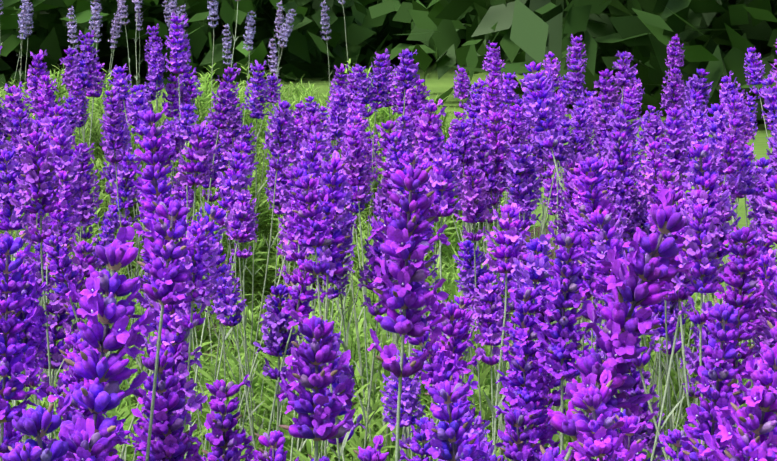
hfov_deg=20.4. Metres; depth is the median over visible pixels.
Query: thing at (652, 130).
lavender spike
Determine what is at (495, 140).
lavender spike
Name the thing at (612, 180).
lavender spike
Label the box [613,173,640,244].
lavender spike
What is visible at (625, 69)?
lavender spike
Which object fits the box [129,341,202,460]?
lavender spike
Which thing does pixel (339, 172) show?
lavender spike
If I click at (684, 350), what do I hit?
lavender spike
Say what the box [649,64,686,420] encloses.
lavender spike
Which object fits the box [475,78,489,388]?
lavender spike
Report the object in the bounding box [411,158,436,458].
lavender spike
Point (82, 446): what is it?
lavender spike
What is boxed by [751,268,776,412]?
lavender spike
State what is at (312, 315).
lavender spike
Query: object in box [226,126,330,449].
lavender spike
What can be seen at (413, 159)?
lavender spike
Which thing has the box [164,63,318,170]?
lavender plant
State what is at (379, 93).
lavender spike
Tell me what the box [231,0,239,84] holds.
lavender spike
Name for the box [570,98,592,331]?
lavender spike
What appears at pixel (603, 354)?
lavender spike
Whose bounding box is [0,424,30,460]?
lavender spike
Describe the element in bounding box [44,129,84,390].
lavender spike
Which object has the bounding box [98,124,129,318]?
lavender spike
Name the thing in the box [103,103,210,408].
lavender spike
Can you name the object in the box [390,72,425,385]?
lavender spike
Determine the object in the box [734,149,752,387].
lavender spike
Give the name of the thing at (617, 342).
lavender spike
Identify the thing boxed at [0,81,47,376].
lavender spike
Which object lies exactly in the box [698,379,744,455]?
lavender spike
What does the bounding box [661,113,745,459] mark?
lavender spike
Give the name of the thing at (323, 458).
lavender spike
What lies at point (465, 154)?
lavender spike
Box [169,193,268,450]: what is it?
lavender spike
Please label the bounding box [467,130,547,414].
lavender spike
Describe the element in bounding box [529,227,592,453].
lavender spike
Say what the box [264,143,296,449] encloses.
lavender spike
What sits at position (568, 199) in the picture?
lavender spike
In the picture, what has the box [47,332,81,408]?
lavender spike
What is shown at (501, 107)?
lavender spike
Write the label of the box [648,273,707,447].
lavender spike
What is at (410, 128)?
lavender spike
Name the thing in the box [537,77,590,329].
lavender spike
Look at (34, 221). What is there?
lavender spike
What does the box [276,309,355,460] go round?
lavender spike
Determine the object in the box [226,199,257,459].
lavender spike
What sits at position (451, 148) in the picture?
lavender spike
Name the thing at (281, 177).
lavender spike
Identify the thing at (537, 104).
lavender spike
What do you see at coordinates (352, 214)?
lavender spike
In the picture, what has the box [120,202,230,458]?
lavender spike
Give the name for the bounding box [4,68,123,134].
lavender plant
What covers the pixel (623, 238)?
lavender spike
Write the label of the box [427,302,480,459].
lavender spike
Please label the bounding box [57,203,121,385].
lavender spike
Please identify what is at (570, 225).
lavender spike
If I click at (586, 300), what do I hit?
lavender spike
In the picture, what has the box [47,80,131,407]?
lavender spike
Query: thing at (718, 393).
lavender spike
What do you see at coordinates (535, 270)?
lavender spike
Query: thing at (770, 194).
lavender spike
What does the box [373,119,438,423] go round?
lavender spike
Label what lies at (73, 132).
lavender spike
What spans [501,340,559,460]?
lavender spike
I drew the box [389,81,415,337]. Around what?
lavender spike
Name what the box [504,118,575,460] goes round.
lavender spike
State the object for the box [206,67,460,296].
lavender plant
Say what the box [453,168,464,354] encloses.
lavender spike
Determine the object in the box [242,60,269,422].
lavender spike
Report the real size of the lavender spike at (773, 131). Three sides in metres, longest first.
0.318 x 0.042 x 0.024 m
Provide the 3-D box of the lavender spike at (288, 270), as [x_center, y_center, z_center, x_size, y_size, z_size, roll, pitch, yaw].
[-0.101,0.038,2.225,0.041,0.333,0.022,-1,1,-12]
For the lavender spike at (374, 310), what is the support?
on the lavender plant
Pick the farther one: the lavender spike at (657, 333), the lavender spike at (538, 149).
the lavender spike at (538, 149)
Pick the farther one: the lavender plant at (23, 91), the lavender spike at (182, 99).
the lavender plant at (23, 91)
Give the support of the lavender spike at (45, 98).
in the lavender plant
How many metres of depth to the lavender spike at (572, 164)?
1.62 m
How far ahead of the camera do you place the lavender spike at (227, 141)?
1.93 m
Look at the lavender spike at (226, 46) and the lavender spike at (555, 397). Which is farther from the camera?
the lavender spike at (226, 46)
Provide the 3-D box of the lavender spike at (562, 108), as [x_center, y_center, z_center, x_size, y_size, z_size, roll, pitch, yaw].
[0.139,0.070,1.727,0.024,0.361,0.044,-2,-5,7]
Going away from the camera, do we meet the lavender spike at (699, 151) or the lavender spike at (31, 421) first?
the lavender spike at (31, 421)
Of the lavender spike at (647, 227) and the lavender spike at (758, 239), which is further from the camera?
the lavender spike at (647, 227)
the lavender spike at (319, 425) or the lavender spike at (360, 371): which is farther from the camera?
the lavender spike at (360, 371)
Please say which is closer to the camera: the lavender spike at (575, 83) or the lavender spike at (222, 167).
the lavender spike at (222, 167)
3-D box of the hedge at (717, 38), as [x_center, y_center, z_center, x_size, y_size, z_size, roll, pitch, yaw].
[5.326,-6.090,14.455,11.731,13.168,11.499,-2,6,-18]
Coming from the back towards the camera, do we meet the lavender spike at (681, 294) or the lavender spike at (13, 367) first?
the lavender spike at (681, 294)
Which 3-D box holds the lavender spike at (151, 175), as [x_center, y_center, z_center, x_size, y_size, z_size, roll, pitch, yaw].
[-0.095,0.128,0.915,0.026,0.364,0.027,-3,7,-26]
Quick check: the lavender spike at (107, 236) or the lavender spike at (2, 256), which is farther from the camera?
the lavender spike at (107, 236)
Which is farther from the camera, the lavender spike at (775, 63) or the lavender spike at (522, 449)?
the lavender spike at (775, 63)
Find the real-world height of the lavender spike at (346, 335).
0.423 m
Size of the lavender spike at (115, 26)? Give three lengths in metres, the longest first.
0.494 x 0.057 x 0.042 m
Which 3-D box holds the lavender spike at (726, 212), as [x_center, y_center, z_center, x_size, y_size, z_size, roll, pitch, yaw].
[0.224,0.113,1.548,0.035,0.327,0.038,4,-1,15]
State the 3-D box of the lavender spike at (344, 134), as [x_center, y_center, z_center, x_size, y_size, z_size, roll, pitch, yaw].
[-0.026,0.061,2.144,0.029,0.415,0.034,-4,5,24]
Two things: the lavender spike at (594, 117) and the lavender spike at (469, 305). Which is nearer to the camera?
the lavender spike at (469, 305)
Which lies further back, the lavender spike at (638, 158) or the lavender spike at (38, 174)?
the lavender spike at (638, 158)
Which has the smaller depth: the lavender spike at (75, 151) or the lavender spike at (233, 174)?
the lavender spike at (233, 174)
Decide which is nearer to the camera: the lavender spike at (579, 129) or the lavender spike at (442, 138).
the lavender spike at (579, 129)
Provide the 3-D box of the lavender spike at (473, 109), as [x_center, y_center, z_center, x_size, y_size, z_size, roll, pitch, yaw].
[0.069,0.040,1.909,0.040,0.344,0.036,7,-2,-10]
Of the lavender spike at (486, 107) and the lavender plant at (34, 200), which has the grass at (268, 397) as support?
the lavender spike at (486, 107)
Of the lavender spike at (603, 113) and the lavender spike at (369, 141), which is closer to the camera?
the lavender spike at (603, 113)
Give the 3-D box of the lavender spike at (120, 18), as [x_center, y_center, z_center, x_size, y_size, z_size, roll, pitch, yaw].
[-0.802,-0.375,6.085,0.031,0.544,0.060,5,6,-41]
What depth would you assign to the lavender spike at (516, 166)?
1.40 m
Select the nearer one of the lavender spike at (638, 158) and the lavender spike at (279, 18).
the lavender spike at (638, 158)
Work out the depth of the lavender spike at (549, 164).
1.77 m
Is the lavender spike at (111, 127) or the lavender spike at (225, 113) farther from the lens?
the lavender spike at (225, 113)
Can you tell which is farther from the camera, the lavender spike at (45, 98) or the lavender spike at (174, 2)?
the lavender spike at (174, 2)
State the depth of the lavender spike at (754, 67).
2.15 m
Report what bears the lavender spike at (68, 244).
in the lavender plant
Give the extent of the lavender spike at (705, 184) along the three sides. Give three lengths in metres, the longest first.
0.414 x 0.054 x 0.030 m
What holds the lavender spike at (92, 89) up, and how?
on the grass at (126, 412)
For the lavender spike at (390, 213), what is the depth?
1.44 m
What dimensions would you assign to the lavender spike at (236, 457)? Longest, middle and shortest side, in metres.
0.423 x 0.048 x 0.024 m
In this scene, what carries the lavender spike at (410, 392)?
on the lavender plant
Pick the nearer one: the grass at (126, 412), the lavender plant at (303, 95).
the grass at (126, 412)
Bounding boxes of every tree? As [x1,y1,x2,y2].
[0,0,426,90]
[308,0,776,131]
[378,34,465,54]
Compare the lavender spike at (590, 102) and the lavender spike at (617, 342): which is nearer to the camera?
the lavender spike at (617, 342)
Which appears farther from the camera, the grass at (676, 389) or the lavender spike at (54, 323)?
the grass at (676, 389)
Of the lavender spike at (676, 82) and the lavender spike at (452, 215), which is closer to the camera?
the lavender spike at (676, 82)
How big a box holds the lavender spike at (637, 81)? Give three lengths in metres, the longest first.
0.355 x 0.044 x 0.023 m
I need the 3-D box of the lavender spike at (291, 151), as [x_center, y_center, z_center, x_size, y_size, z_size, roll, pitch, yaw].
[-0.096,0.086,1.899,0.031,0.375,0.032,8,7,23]
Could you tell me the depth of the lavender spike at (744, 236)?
0.86 m
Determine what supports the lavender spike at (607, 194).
on the lavender plant
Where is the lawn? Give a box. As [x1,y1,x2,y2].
[0,58,776,393]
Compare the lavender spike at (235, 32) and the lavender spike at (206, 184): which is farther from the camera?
the lavender spike at (235, 32)
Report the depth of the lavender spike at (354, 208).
1.57 m
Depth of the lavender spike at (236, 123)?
1.81 m
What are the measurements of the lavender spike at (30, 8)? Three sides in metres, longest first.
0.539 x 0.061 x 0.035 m
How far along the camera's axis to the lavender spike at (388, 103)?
2.28 m
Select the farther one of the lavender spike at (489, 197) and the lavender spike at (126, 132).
the lavender spike at (126, 132)
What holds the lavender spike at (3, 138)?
on the grass at (268, 397)
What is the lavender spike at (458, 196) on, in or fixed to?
on the grass at (268, 397)
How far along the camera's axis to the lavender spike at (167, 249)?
0.68 m
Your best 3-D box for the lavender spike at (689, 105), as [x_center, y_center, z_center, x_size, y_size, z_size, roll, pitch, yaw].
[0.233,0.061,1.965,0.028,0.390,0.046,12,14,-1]
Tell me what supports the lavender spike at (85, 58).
on the grass at (126, 412)
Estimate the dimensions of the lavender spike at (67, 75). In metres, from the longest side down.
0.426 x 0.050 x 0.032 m
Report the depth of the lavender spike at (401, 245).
0.59 m
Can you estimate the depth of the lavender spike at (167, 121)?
2.28 m
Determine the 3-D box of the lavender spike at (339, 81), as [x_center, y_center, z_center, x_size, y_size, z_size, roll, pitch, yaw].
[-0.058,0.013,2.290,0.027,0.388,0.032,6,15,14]
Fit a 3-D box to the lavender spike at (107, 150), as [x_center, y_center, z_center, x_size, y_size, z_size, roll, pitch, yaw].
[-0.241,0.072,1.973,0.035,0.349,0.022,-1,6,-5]
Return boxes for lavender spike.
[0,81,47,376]
[0,97,147,418]
[0,123,31,380]
[0,140,56,385]
[0,150,31,429]
[0,233,48,460]
[0,249,37,376]
[0,253,10,377]
[0,260,46,442]
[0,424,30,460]
[0,442,41,460]
[4,108,56,438]
[9,124,63,439]
[10,314,46,430]
[12,389,76,460]
[14,2,25,78]
[17,0,29,88]
[20,75,57,410]
[22,49,50,325]
[23,0,33,100]
[25,213,59,426]
[26,242,54,405]
[27,120,46,404]
[29,285,76,437]
[30,210,72,439]
[35,105,73,405]
[39,170,79,438]
[40,226,154,460]
[43,235,126,460]
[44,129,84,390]
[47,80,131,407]
[47,150,86,437]
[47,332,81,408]
[49,338,107,441]
[54,96,78,438]
[56,129,75,379]
[56,234,104,336]
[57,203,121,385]
[59,48,130,377]
[60,422,125,460]
[66,6,87,132]
[66,30,98,388]
[68,74,89,229]
[69,138,102,327]
[75,169,99,324]
[78,0,100,142]
[79,62,106,352]
[92,5,102,104]
[98,89,146,395]
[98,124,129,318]
[100,61,164,293]
[103,86,130,325]
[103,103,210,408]
[104,118,184,356]
[104,131,141,455]
[105,13,119,77]
[106,6,124,90]
[106,121,132,274]
[107,64,204,434]
[108,148,142,354]
[117,0,131,93]
[119,257,193,460]
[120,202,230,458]
[123,118,156,335]
[125,85,151,145]
[126,96,145,371]
[127,84,153,358]
[127,97,193,403]
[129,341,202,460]
[130,102,196,430]
[132,0,142,79]
[132,83,195,375]
[132,418,148,460]
[134,0,142,72]
[134,228,157,451]
[137,164,171,219]
[137,200,200,460]
[137,407,183,460]
[144,23,163,136]
[147,283,207,441]
[148,44,166,300]
[161,0,184,84]
[161,74,187,427]
[164,119,181,199]
[165,12,203,390]
[169,0,192,84]
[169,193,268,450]
[170,220,221,436]
[171,166,193,240]
[173,103,205,456]
[174,122,218,219]
[178,66,212,375]
[179,4,187,74]
[185,63,240,361]
[185,142,258,457]
[186,138,233,343]
[193,374,253,460]
[196,124,227,413]
[200,123,256,451]
[203,112,260,445]
[203,189,260,454]
[206,243,263,449]
[207,0,218,122]
[209,450,240,460]
[214,104,247,432]
[218,89,257,440]
[222,24,234,138]
[226,73,281,354]
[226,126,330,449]
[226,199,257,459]
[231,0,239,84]
[237,95,295,449]
[240,11,255,152]
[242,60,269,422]
[251,430,298,460]
[252,9,296,152]
[253,276,301,449]
[255,157,291,442]
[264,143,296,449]
[265,0,284,159]
[265,255,330,450]
[267,38,278,107]
[270,106,295,332]
[273,116,307,431]
[274,111,326,428]
[275,213,314,450]
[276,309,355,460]
[278,167,313,460]
[283,88,351,433]
[285,174,356,460]
[291,100,311,305]
[293,170,345,457]
[298,149,356,456]
[298,228,353,460]
[300,315,365,460]
[301,96,321,339]
[301,232,316,450]
[303,454,329,460]
[307,148,354,458]
[317,104,331,311]
[318,176,392,459]
[320,0,332,86]
[321,112,339,304]
[321,113,367,457]
[326,63,347,321]
[326,138,372,456]
[327,212,354,457]
[332,85,372,392]
[335,101,366,326]
[336,172,366,409]
[337,0,349,65]
[340,129,373,447]
[340,150,369,441]
[341,93,369,351]
[344,66,375,361]
[351,64,399,355]
[353,435,388,460]
[356,215,399,449]
[362,50,390,366]
[364,129,387,339]
[367,49,419,436]
[367,164,450,460]
[373,48,396,132]
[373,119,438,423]
[376,202,399,448]
[380,138,463,444]
[380,350,426,457]
[384,161,436,460]
[385,128,437,404]
[385,132,437,460]
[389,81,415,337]
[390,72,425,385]
[392,112,414,418]
[395,115,422,309]
[396,148,435,458]
[399,216,439,460]
[399,417,435,460]
[400,331,492,446]
[402,75,431,351]
[405,98,445,460]
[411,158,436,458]
[412,110,441,284]
[419,151,465,420]
[422,299,449,341]
[424,151,494,457]
[425,110,460,243]
[425,374,490,460]
[426,295,474,460]
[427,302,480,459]
[430,111,465,290]
[432,135,448,284]
[436,399,493,460]
[451,120,477,397]
[452,240,505,408]
[453,65,481,337]
[453,132,480,418]
[453,154,466,282]
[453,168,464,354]
[454,161,491,419]
[455,130,564,448]
[461,82,483,378]
[464,78,501,382]
[467,127,480,375]
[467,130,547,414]
[467,192,494,399]
[469,99,528,386]
[469,272,508,454]
[472,40,500,242]
[474,109,494,375]
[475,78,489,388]
[475,115,538,442]
[476,441,503,460]
[481,57,504,265]
[481,183,502,360]
[482,106,512,460]
[482,203,531,454]
[487,184,499,402]
[492,228,527,455]
[493,281,553,459]
[494,97,514,347]
[495,145,542,454]
[495,409,538,460]
[497,72,518,326]
[498,104,528,439]
[500,142,538,219]
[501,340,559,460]
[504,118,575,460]
[505,176,553,410]
[509,234,555,441]
[519,61,647,454]
[521,95,541,238]
[523,99,553,323]
[529,158,550,316]
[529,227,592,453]
[530,106,555,389]
[531,444,573,460]
[532,259,575,447]
[535,72,570,237]
[536,154,555,253]
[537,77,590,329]
[538,115,569,342]
[540,51,577,310]
[540,166,582,328]
[540,189,698,460]
[542,91,568,435]
[548,154,624,446]
[549,91,596,259]
[550,133,589,374]
[552,98,570,277]
[552,159,634,409]
[553,171,578,441]
[556,102,618,410]
[562,369,633,460]
[563,157,655,456]
[563,208,598,412]
[564,154,622,411]
[565,60,599,349]
[566,34,587,105]
[568,153,615,460]
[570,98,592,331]
[571,111,591,330]
[572,182,615,348]
[576,105,658,324]
[579,111,596,356]
[579,329,607,458]
[580,209,667,460]
[588,96,597,130]
[590,51,636,340]
[592,69,644,451]
[592,94,685,421]
[592,105,662,429]
[592,247,646,369]
[597,180,614,384]
[597,413,654,460]
[600,103,639,350]
[603,409,646,460]
[605,230,633,357]
[606,131,646,452]
[609,166,709,401]
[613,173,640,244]
[613,361,664,460]
[614,98,654,390]
[620,79,641,131]
[622,141,646,408]
[623,70,676,378]
[627,164,680,373]
[637,137,671,460]
[639,178,649,380]
[640,111,667,434]
[644,279,705,447]
[646,170,680,460]
[647,171,723,460]
[647,185,706,446]
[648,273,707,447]
[648,337,662,393]
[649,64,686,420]
[654,68,713,401]
[654,199,687,459]
[656,429,689,460]
[657,107,691,429]
[660,149,697,405]
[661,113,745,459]
[662,148,688,410]
[663,287,677,450]
[665,34,684,74]
[667,221,727,457]
[671,198,726,460]
[674,93,706,179]
[679,198,687,424]
[679,307,722,436]
[680,298,752,460]
[681,143,740,426]
[682,80,713,299]
[682,174,736,424]
[688,109,710,420]
[697,150,721,175]
[698,320,776,460]
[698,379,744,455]
[700,103,754,356]
[707,225,767,426]
[714,93,749,305]
[718,227,764,388]
[719,71,764,245]
[722,92,757,303]
[722,143,755,299]
[725,408,753,455]
[728,147,760,321]
[733,89,755,344]
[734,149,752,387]
[737,125,776,391]
[738,219,776,381]
[740,232,776,326]
[744,47,771,152]
[746,157,776,388]
[747,249,776,315]
[749,164,770,230]
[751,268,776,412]
[753,290,766,341]
[755,174,776,243]
[758,73,776,145]
[766,131,776,171]
[769,130,776,252]
[770,39,776,94]
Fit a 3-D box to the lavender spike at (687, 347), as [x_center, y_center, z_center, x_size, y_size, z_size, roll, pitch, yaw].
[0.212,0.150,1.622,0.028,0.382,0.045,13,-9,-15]
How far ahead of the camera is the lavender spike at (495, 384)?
1.80 m
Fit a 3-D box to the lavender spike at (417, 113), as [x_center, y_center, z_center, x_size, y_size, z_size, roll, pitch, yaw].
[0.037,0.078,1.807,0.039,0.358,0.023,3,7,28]
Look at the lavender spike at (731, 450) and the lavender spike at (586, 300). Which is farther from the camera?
the lavender spike at (586, 300)
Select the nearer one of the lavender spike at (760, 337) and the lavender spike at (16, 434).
the lavender spike at (16, 434)
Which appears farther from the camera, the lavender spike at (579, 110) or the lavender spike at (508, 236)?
the lavender spike at (579, 110)
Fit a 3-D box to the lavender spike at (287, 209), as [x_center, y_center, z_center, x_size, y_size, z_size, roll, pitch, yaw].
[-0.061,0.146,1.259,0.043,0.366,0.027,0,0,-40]
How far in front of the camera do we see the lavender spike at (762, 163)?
1.47 m
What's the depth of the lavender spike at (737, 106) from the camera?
1.90 m
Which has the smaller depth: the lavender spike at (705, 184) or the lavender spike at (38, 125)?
the lavender spike at (705, 184)
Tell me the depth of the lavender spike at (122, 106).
2.25 m
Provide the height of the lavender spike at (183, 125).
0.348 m
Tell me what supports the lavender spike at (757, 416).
on the lavender plant
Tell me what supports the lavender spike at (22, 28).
in the lavender plant at (23, 91)
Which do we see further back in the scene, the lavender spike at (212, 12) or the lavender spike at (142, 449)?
the lavender spike at (212, 12)
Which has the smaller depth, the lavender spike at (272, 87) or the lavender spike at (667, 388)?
the lavender spike at (667, 388)
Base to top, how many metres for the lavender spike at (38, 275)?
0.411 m
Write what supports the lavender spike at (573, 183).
on the lavender plant
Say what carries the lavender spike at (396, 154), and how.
on the lavender plant
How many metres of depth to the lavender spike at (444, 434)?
0.65 m
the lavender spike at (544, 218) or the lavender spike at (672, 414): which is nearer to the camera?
the lavender spike at (672, 414)
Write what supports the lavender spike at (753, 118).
on the grass at (687, 332)
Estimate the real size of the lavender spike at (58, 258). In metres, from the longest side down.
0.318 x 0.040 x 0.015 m
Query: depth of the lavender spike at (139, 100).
1.97 m
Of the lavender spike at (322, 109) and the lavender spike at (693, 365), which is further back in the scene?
the lavender spike at (322, 109)
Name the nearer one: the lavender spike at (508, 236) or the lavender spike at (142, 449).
the lavender spike at (142, 449)
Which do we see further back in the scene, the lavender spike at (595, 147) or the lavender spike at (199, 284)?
the lavender spike at (595, 147)
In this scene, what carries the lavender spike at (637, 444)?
on the lavender plant
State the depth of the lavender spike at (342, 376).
1.00 m
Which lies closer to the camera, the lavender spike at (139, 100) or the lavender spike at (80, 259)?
the lavender spike at (80, 259)
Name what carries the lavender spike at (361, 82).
on the grass at (268, 397)
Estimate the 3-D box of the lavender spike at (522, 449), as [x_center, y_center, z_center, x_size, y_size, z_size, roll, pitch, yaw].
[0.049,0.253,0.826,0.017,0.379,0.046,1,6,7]
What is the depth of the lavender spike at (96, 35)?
5.30 m
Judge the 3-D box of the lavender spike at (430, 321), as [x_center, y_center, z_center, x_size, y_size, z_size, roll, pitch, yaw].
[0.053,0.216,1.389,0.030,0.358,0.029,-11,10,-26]
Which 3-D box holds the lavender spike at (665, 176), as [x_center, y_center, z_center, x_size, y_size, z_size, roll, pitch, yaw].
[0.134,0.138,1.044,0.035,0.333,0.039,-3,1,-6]
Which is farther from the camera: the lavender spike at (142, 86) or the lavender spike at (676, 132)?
the lavender spike at (142, 86)
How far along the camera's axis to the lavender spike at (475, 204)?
1.50 m
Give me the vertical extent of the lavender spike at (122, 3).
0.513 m
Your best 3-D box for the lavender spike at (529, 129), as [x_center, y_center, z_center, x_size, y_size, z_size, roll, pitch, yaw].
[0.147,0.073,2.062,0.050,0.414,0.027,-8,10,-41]
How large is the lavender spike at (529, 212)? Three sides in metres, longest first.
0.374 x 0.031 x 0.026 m
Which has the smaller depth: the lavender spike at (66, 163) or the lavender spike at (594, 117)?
the lavender spike at (66, 163)
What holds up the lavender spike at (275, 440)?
in the lavender plant
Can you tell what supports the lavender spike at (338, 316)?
on the grass at (126, 412)
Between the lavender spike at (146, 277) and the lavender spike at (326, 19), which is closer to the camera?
the lavender spike at (146, 277)
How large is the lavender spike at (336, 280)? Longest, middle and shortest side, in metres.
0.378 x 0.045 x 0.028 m
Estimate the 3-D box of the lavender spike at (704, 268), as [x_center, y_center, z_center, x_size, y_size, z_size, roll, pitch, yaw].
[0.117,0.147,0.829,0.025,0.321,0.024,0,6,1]
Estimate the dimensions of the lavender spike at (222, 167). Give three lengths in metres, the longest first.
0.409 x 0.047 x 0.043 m
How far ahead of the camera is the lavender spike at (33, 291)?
0.86 m
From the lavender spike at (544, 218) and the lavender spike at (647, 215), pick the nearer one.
the lavender spike at (544, 218)
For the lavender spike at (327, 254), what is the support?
in the lavender plant
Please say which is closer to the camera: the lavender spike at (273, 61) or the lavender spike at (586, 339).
the lavender spike at (586, 339)
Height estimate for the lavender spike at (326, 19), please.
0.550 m
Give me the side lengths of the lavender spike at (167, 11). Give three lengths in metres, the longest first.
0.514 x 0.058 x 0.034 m
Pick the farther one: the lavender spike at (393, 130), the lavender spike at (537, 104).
the lavender spike at (393, 130)
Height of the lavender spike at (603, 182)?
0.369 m
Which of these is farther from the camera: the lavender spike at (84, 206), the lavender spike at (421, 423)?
the lavender spike at (84, 206)
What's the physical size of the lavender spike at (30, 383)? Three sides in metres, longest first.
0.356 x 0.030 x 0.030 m
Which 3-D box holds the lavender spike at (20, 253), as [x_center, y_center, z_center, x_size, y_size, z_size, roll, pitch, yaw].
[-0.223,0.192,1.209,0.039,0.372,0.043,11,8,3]
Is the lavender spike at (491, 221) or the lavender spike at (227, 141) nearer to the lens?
the lavender spike at (227, 141)
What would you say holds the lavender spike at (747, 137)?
on the grass at (676, 389)
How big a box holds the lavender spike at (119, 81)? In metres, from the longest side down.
0.384 x 0.047 x 0.025 m
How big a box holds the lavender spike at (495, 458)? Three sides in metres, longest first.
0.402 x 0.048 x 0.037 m
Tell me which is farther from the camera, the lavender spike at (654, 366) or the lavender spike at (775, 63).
the lavender spike at (775, 63)
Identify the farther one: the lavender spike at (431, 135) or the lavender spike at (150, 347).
the lavender spike at (431, 135)
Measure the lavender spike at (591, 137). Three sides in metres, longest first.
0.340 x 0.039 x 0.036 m
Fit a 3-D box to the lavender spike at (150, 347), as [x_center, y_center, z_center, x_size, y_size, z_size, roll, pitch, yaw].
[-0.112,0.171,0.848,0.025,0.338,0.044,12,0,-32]
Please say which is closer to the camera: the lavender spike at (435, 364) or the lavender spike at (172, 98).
the lavender spike at (435, 364)
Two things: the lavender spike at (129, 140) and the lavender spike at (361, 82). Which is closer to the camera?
the lavender spike at (361, 82)
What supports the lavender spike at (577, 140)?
on the grass at (679, 428)
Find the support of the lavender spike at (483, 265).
on the grass at (268, 397)
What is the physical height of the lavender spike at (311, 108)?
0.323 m
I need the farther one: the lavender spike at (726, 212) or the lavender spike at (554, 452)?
the lavender spike at (726, 212)
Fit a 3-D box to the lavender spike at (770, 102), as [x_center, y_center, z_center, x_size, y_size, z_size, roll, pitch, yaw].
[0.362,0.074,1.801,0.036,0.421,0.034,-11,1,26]
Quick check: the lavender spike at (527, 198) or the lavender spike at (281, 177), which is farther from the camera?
the lavender spike at (281, 177)
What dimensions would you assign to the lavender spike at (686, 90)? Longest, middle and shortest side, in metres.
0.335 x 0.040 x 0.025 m
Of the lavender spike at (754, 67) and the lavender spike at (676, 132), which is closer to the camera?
the lavender spike at (676, 132)
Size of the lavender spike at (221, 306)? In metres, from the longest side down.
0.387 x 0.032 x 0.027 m
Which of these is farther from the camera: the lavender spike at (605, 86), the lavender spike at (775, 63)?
the lavender spike at (775, 63)
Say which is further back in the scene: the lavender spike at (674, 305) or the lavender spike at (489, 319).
the lavender spike at (674, 305)
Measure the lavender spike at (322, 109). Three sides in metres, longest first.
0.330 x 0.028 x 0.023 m
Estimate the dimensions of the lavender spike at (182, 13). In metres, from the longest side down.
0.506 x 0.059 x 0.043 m
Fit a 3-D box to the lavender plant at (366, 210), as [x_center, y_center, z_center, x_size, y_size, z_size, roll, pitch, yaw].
[-0.071,-0.161,5.782,0.691,0.535,0.687,-3,7,-28]
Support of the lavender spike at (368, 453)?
on the lavender plant
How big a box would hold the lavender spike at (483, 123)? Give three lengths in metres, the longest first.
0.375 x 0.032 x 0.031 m
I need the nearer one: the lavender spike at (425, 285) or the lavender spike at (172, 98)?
the lavender spike at (425, 285)
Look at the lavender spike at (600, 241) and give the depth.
0.85 m
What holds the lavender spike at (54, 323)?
in the lavender plant
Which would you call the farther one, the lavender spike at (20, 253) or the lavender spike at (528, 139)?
the lavender spike at (528, 139)
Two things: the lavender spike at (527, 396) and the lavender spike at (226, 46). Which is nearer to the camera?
the lavender spike at (527, 396)
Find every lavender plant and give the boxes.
[0,65,144,303]
[0,80,120,275]
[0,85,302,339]
[0,88,118,304]
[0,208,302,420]
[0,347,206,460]
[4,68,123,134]
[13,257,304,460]
[16,62,138,109]
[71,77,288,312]
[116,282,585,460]
[154,81,321,282]
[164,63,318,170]
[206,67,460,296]
[211,80,504,317]
[213,60,284,130]
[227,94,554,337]
[262,83,479,261]
[283,59,448,214]
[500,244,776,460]
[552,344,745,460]
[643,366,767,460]
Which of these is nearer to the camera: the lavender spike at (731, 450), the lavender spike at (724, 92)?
the lavender spike at (731, 450)
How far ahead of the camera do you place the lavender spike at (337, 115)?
2.03 m
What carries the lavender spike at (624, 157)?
on the grass at (679, 428)
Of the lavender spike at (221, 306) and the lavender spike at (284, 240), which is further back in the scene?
the lavender spike at (284, 240)
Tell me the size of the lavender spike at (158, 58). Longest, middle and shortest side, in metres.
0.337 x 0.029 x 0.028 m
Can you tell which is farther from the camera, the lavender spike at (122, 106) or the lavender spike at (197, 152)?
the lavender spike at (122, 106)
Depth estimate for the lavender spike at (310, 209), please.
0.92 m
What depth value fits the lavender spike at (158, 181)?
1.21 m
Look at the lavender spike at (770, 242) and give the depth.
1.27 m
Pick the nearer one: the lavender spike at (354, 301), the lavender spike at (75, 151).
the lavender spike at (75, 151)
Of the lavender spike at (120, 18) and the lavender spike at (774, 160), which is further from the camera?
the lavender spike at (120, 18)
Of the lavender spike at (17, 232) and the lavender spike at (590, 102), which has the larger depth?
the lavender spike at (590, 102)
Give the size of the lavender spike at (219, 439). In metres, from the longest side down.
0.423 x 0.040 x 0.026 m
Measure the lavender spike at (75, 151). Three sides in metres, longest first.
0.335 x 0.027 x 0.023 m
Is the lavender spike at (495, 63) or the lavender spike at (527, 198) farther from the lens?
the lavender spike at (495, 63)
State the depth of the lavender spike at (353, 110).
1.96 m

